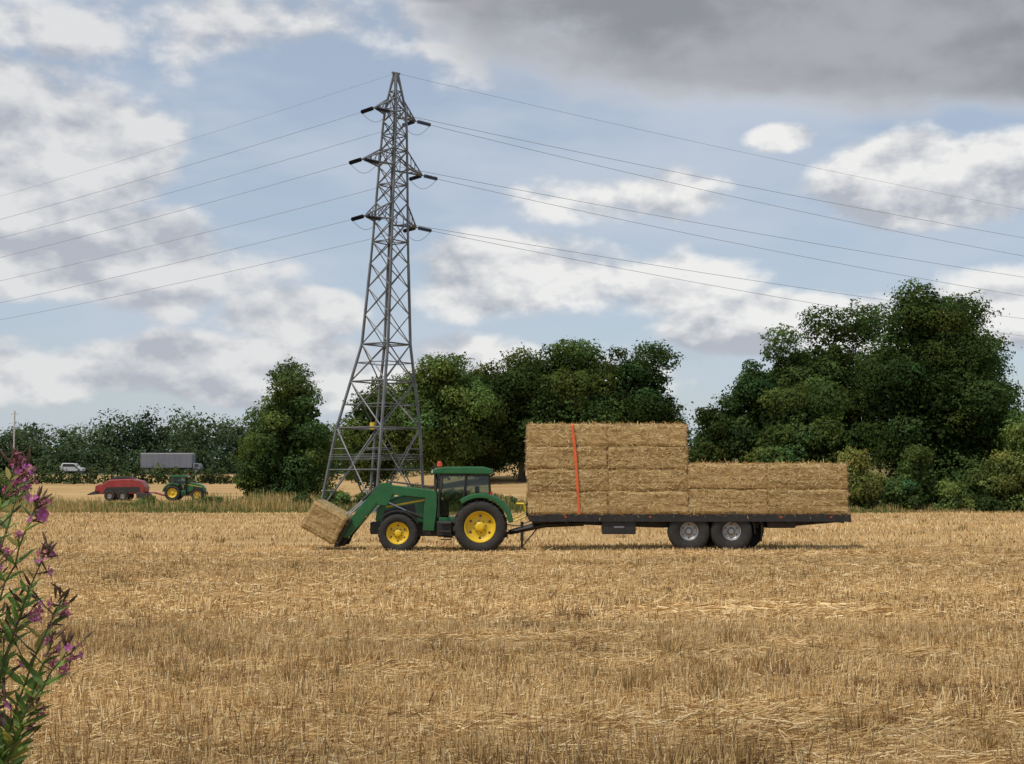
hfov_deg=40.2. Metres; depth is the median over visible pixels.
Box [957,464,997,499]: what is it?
hawthorn bush
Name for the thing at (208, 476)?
hedge
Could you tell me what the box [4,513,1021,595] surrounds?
weed tufts
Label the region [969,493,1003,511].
hawthorn bush
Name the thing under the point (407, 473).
hedge
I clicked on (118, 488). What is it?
square baler
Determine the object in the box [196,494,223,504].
bramble bush
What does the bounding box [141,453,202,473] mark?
lorry
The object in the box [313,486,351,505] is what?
bramble bush
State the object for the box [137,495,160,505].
bramble bush
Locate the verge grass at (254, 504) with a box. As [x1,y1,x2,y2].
[0,489,1023,512]
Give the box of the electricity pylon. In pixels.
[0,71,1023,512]
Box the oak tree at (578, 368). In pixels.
[504,335,655,469]
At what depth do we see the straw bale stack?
48.13 m
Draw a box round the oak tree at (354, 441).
[327,376,423,488]
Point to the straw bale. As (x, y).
(325, 520)
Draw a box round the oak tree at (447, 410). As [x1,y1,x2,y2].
[386,351,499,487]
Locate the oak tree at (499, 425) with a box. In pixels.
[471,342,577,481]
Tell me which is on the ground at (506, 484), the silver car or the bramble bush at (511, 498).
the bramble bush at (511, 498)
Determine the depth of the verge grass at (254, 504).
105.97 m
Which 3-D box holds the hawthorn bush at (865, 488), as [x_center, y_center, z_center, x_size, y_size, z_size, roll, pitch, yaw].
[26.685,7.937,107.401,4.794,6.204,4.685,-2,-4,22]
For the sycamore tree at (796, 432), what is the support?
on the ground at (506, 484)
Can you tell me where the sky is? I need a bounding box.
[0,0,1023,473]
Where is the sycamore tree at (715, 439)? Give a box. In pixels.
[688,396,761,463]
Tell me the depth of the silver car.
242.66 m
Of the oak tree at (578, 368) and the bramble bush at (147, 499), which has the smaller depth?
the bramble bush at (147, 499)
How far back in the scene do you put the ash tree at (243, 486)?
124.96 m
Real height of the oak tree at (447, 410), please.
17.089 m
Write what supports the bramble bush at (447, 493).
on the ground at (506, 484)
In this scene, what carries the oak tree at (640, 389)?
on the ground at (506, 484)
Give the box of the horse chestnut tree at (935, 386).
[834,278,1023,503]
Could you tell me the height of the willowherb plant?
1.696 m
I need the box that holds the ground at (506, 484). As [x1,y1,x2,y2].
[0,462,1023,763]
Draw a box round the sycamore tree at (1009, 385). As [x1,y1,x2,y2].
[985,351,1023,460]
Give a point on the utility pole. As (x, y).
(14, 433)
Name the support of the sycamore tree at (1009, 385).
on the ground at (506, 484)
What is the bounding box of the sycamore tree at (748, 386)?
[711,359,795,462]
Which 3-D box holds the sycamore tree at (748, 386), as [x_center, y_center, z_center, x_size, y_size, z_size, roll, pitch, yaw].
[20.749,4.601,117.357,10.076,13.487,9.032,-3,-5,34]
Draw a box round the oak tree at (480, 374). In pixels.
[450,358,510,479]
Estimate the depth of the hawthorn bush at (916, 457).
107.02 m
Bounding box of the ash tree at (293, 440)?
[233,353,347,499]
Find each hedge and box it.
[0,463,284,483]
[323,462,878,479]
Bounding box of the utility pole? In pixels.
[12,411,14,470]
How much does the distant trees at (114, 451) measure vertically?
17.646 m
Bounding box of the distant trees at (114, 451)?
[0,404,876,473]
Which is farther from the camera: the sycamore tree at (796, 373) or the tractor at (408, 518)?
the sycamore tree at (796, 373)
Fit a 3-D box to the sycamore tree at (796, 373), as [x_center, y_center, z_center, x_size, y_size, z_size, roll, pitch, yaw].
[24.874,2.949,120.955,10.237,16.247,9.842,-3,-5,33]
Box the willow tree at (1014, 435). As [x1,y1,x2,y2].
[991,404,1023,509]
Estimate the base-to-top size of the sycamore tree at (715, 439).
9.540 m
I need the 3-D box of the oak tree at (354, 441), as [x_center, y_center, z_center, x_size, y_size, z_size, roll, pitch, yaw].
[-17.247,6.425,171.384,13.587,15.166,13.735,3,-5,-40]
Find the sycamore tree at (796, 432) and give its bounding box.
[736,374,858,489]
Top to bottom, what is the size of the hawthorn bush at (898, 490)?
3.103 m
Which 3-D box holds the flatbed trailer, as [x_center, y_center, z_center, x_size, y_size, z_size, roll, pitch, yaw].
[5.521,5.063,49.212,12.278,1.715,2.560,0,-4,0]
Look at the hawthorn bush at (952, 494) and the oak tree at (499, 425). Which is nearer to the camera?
the hawthorn bush at (952, 494)
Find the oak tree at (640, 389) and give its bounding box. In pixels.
[593,337,692,423]
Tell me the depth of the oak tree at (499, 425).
173.58 m
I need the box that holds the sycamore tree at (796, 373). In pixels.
[758,323,861,473]
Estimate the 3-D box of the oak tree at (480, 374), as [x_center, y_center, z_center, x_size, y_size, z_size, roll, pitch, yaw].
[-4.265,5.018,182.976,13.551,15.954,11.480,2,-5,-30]
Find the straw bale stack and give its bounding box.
[524,420,851,519]
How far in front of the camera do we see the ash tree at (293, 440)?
123.38 m
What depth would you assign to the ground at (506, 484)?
56.42 m
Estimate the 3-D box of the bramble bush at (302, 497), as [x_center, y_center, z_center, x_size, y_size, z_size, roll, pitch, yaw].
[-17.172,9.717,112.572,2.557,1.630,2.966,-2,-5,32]
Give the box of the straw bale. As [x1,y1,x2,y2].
[300,498,352,544]
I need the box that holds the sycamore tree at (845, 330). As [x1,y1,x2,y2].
[770,298,890,502]
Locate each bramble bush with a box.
[0,472,34,507]
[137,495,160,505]
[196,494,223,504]
[283,493,311,504]
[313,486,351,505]
[350,491,368,508]
[442,487,473,506]
[493,493,517,503]
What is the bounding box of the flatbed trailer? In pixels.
[505,502,850,550]
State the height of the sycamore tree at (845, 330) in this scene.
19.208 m
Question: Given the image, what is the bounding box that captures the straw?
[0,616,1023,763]
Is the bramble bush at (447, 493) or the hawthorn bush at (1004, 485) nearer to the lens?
the hawthorn bush at (1004, 485)
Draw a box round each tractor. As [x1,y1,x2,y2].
[162,473,207,500]
[334,461,512,551]
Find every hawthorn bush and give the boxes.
[833,445,887,511]
[879,476,924,510]
[891,444,937,510]
[929,475,976,511]
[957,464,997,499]
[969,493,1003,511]
[976,448,1023,510]
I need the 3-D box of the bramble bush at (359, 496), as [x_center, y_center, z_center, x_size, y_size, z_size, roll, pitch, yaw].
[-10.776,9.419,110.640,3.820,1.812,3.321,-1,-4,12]
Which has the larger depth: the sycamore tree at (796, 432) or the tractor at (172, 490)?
the tractor at (172, 490)
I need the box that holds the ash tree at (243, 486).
[233,427,278,498]
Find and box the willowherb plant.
[0,442,92,763]
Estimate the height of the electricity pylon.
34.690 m
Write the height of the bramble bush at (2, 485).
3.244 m
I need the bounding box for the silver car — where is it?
[60,463,85,473]
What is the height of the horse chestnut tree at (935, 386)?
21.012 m
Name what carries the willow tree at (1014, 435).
on the ground at (506, 484)
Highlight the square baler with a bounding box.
[87,477,164,500]
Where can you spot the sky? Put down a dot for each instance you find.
(928, 95)

